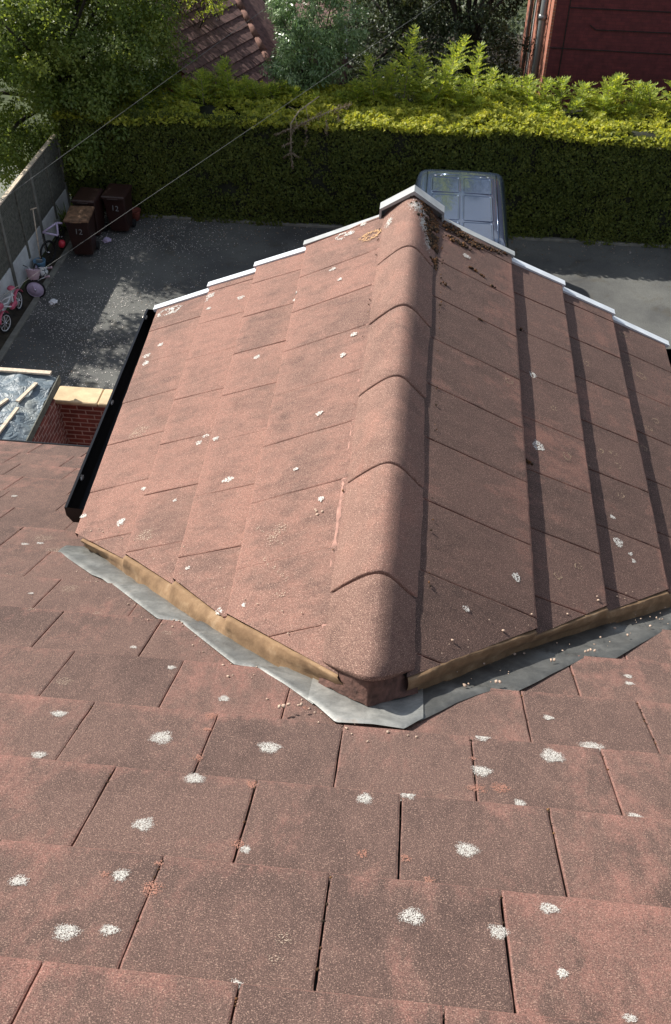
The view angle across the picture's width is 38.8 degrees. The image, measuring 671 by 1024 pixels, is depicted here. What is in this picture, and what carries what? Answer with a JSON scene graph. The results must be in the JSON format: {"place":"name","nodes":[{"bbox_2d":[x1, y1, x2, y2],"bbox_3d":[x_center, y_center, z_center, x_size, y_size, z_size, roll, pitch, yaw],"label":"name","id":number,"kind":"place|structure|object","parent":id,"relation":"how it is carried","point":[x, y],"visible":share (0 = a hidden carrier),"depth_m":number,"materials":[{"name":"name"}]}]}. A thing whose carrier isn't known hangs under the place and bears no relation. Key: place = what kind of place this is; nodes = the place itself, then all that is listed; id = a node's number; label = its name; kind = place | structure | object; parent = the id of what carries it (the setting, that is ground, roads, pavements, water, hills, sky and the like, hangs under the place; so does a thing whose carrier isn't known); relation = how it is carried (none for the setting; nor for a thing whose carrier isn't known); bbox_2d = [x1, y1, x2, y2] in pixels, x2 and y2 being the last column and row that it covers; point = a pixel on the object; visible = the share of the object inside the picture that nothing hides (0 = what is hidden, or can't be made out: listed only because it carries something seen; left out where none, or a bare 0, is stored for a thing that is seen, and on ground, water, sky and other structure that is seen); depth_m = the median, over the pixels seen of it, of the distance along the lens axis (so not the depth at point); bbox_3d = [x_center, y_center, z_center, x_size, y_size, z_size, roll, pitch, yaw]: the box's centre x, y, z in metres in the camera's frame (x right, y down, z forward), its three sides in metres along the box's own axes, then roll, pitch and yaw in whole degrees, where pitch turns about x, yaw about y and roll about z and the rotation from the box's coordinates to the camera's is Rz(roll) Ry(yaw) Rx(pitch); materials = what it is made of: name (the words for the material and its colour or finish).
{"place":"outdoors","nodes":[
{"label":"outdoors","id":0,"kind":"place"},
{"bbox_2d":[0,226,69,349],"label":"planting strip","id":1,"kind":"object","parent":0,"point":[15,314],"depth_m":19.54,"materials":[{"name":"soil"}]},
{"bbox_2d":[0,285,22,332],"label":"kids bike","id":2,"kind":"object","parent":1,"relation":"on","point":[15,302],"visible":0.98,"depth_m":18.75,"materials":[{"name":"metal"}]},
{"bbox_2d":[30,207,42,262],"bbox_3d":[-6.317,-5.773,20.208,0.141,1.173,0.581,-4,43,-5],"label":"spade","id":3,"kind":"object","parent":1,"relation":"on","point":[39,260],"visible":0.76,"depth_m":20.18,"materials":[{"name":"metal"}]},
{"bbox_2d":[23,263,51,297],"bbox_3d":[-6.032,-4.897,19.664,0.625,0.644,0.948,4,43,4],"label":"kids bike","id":4,"kind":"object","parent":1,"relation":"on","point":[34,287],"visible":0.98,"depth_m":19.37,"materials":[{"name":"plastic"}]},
{"bbox_2d":[33,257,45,266],"bbox_3d":[-6.295,-5.257,20.340,0.270,0.240,0.270,4,43,4],"label":"bucket","id":5,"kind":"object","parent":1,"relation":"on","point":[42,264],"visible":0.52,"depth_m":20.27,"materials":[{"name":"blue plastic"}]},
{"bbox_2d":[39,268,47,277],"bbox_3d":[-6.173,-5.062,20.134,0.220,0.220,0.220,4,43,4],"label":"football","id":6,"kind":"object","parent":1,"relation":"on","point":[43,272],"visible":0.59,"depth_m":20.06,"materials":[{"name":"white plastic"}]},
{"bbox_2d":[40,222,64,263],"bbox_3d":[-6.004,-5.907,20.610,0.373,0.820,1.206,9,44,9],"label":"kids bike","id":7,"kind":"object","parent":1,"relation":"on","point":[53,234],"visible":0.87,"depth_m":20.42,"materials":[{"name":"metal"}]},
{"bbox_2d":[58,240,64,247],"bbox_3d":[-5.856,-5.738,20.421,0.151,0.176,0.146,4,43,4],"label":"helmet","id":8,"kind":"object","parent":7,"relation":"hanging from","point":[61,243],"visible":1,"depth_m":20.37,"materials":[{"name":"red plastic"}]},
{"bbox_2d":[54,197,71,230],"bbox_3d":[-6.185,-6.808,21.617,1.252,0.761,1.159,31,51,28],"label":"spiky plant","id":9,"kind":"object","parent":1,"relation":"on","point":[62,217],"visible":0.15,"depth_m":21.64,"materials":[{"name":"green plant"}]},
{"bbox_2d":[0,166,70,200],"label":"neighbour path","id":10,"kind":"structure","parent":0,"point":[3,191],"depth_m":23.37,"materials":[{"name":"grey concrete"}]},
{"bbox_2d":[2,7,266,199],"bbox_3d":[-4.426,-7.434,18.322,0.008,3.339,18.501,25,48,24],"label":"overhead cable","id":11,"kind":"object","parent":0,"point":[130,106],"visible":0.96,"depth_m":18.61,"materials":[{"name":"black rubber"}]},
{"bbox_2d":[0,0,527,318],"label":"ground","id":12,"kind":"structure","parent":0,"point":[8,97],"depth_m":28.52,"materials":[{"name":"green plant"}]},
{"bbox_2d":[0,134,70,310],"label":"boundary fence","id":13,"kind":"object","parent":12,"relation":"on","point":[45,192],"visible":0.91,"depth_m":20.07,"materials":[{"name":"concrete"}]},
{"bbox_2d":[0,241,71,361],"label":"kerb","id":14,"kind":"structure","parent":12,"relation":"on","point":[24,317],"depth_m":19.22,"materials":[{"name":"concrete"}]},
{"bbox_2d":[0,0,198,191],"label":"broadleaf tree","id":15,"kind":"object","parent":12,"relation":"on","point":[28,62],"visible":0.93,"depth_m":20.37,"materials":[{"name":"green plant"}]},
{"bbox_2d":[64,0,527,38],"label":"undergrowth","id":16,"kind":"object","parent":12,"relation":"on","point":[519,30],"visible":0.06,"depth_m":32.77,"materials":[{"name":"green plant"}]},
{"bbox_2d":[0,185,670,1023],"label":"house","id":17,"kind":"structure","parent":12,"relation":"on","point":[460,435],"depth_m":2.54,"materials":[{"name":"tile"}]},
{"bbox_2d":[69,509,668,741],"bbox_3d":[0.168,0.303,2.870,2.236,0.628,1.329,4,43,4],"label":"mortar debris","id":18,"kind":"object","parent":17,"relation":"on","point":[301,703],"visible":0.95,"depth_m":2.69,"materials":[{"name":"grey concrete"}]},
{"bbox_2d":[0,215,670,398],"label":"driveway","id":19,"kind":"structure","parent":0,"point":[631,292],"depth_m":20.30,"materials":[{"name":"grey asphalt"}]},
{"bbox_2d":[0,367,64,443],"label":"lean to","id":20,"kind":"object","parent":19,"relation":"on","point":[28,410],"visible":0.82,"depth_m":12.64,"materials":[{"name":"grey metal"}]},
{"bbox_2d":[49,299,57,304],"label":"litter","id":21,"kind":"object","parent":19,"relation":"on","point":[53,301],"visible":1,"depth_m":19.39,"materials":[{"name":"white paper"}]},
{"bbox_2d":[63,206,99,254],"bbox_3d":[-5.480,-6.048,20.656,0.537,0.979,0.743,2,43,1],"label":"wheelie bin","id":22,"kind":"object","parent":19,"relation":"on","point":[79,221],"visible":0.98,"depth_m":20.42,"materials":[{"name":"plastic"}]},
{"bbox_2d":[54,386,112,445],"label":"garden wall","id":23,"kind":"structure","parent":19,"relation":"on","point":[80,410],"depth_m":13.28,"materials":[{"name":"red brick"}]},
{"bbox_2d":[71,187,108,235],"bbox_3d":[-5.467,-6.666,21.314,0.537,0.979,0.743,7,44,6],"label":"wheelie bin","id":24,"kind":"object","parent":19,"relation":"on","point":[85,196],"visible":0.65,"depth_m":21.04,"materials":[{"name":"plastic"}]},
{"bbox_2d":[102,237,111,242],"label":"litter","id":25,"kind":"object","parent":19,"relation":"on","point":[106,239],"visible":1,"depth_m":21.31,"materials":[{"name":"white plastic"}]},
{"bbox_2d":[101,183,135,231],"bbox_3d":[-4.863,-6.805,21.473,0.537,0.979,0.743,6,43,5],"label":"wheelie bin","id":26,"kind":"object","parent":19,"relation":"on","point":[116,199],"visible":0.98,"depth_m":21.24,"materials":[{"name":"plastic"}]},
{"bbox_2d":[132,207,140,220],"bbox_3d":[-4.645,-6.891,22.108,0.300,0.240,0.300,4,43,4],"label":"plant pot","id":27,"kind":"object","parent":19,"relation":"on","point":[136,213],"visible":0.69,"depth_m":22.05,"materials":[{"name":"plastic"}]},
{"bbox_2d":[3,221,276,373],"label":"fallen leaves","id":28,"kind":"object","parent":19,"relation":"on","point":[137,292],"visible":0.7,"depth_m":19.83,"materials":[{"name":"brown plant"}]},
{"bbox_2d":[1,216,307,388],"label":"fallen petals","id":29,"kind":"object","parent":19,"relation":"on","point":[111,296],"visible":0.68,"depth_m":19.54,"materials":[{"name":"white plant"}]},
{"bbox_2d":[104,211,670,247],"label":"kerb","id":30,"kind":"structure","parent":19,"relation":"on","point":[550,239],"depth_m":21.96,"materials":[{"name":"concrete"}]},
{"bbox_2d":[104,215,670,271],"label":"fallen leaves","id":31,"kind":"object","parent":19,"relation":"on","point":[333,229],"visible":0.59,"depth_m":21.55,"materials":[{"name":"brown plant"}]},
{"bbox_2d":[415,169,508,247],"bbox_3d":[2.334,-4.630,18.536,2.300,2.023,5.180,4,43,4],"label":"van","id":32,"kind":"object","parent":19,"relation":"on","point":[474,201],"visible":0.34,"depth_m":18.73,"materials":[{"name":"paint"}]},
{"bbox_2d":[162,26,522,100],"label":"garden soil","id":33,"kind":"structure","parent":0,"point":[500,59],"depth_m":30.83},
{"bbox_2d":[129,0,232,27],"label":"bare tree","id":34,"kind":"object","parent":33,"relation":"on","point":[213,10],"visible":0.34,"depth_m":23.15,"materials":[{"name":"green plant"}]},
{"bbox_2d":[133,0,352,93],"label":"outbuilding","id":35,"kind":"structure","parent":33,"relation":"on","point":[248,47],"depth_m":23.82,"materials":[{"name":"brown tile"}]},
{"bbox_2d":[259,0,372,99],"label":"glossy shrub","id":36,"kind":"object","parent":33,"relation":"on","point":[288,62],"visible":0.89,"depth_m":21.02,"materials":[{"name":"green plant"}]},
{"bbox_2d":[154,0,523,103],"bbox_3d":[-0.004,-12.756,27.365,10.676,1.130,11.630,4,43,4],"label":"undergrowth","id":37,"kind":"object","parent":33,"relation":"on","point":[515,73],"visible":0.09,"depth_m":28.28,"materials":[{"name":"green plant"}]},
{"bbox_2d":[50,24,670,248],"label":"hedge","id":38,"kind":"object","parent":33,"relation":"on","point":[592,171],"visible":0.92,"depth_m":20.98,"materials":[{"name":"green plant"}]},
{"bbox_2d":[274,96,352,168],"bbox_3d":[-0.464,-8.199,20.724,1.633,1.318,0.942,4,43,4],"label":"dead branch","id":39,"kind":"object","parent":38,"relation":"hanging from","point":[304,123],"visible":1,"depth_m":20.35,"materials":[{"name":"brown wood"}]},
{"bbox_2d":[281,0,445,18],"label":"tree","id":40,"kind":"object","parent":33,"relation":"on","point":[392,6],"visible":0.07,"depth_m":29.51,"materials":[{"name":"green plant"}]},
{"bbox_2d":[344,0,450,99],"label":"ivy tree","id":41,"kind":"object","parent":33,"relation":"on","point":[385,24],"visible":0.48,"depth_m":25.06,"materials":[{"name":"green plant"}]},
{"bbox_2d":[394,0,534,103],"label":"ivy tree","id":42,"kind":"object","parent":33,"relation":"on","point":[470,23],"visible":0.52,"depth_m":24.61,"materials":[{"name":"green plant"}]},
{"bbox_2d":[519,0,670,114],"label":"brick building","id":43,"kind":"structure","parent":33,"relation":"on","point":[593,41],"depth_m":22.42,"materials":[{"name":"brown tile"}]},
{"bbox_2d":[1,0,439,297],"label":"overhead cable","id":44,"kind":"object","parent":43,"relation":"attached to","point":[215,152],"visible":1,"depth_m":18.27,"materials":[{"name":"black rubber"}]},
{"bbox_2d":[523,0,537,89],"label":"drainpipe","id":45,"kind":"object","parent":43,"relation":"in","point":[535,1],"depth_m":26.18,"materials":[{"name":"white paint"}]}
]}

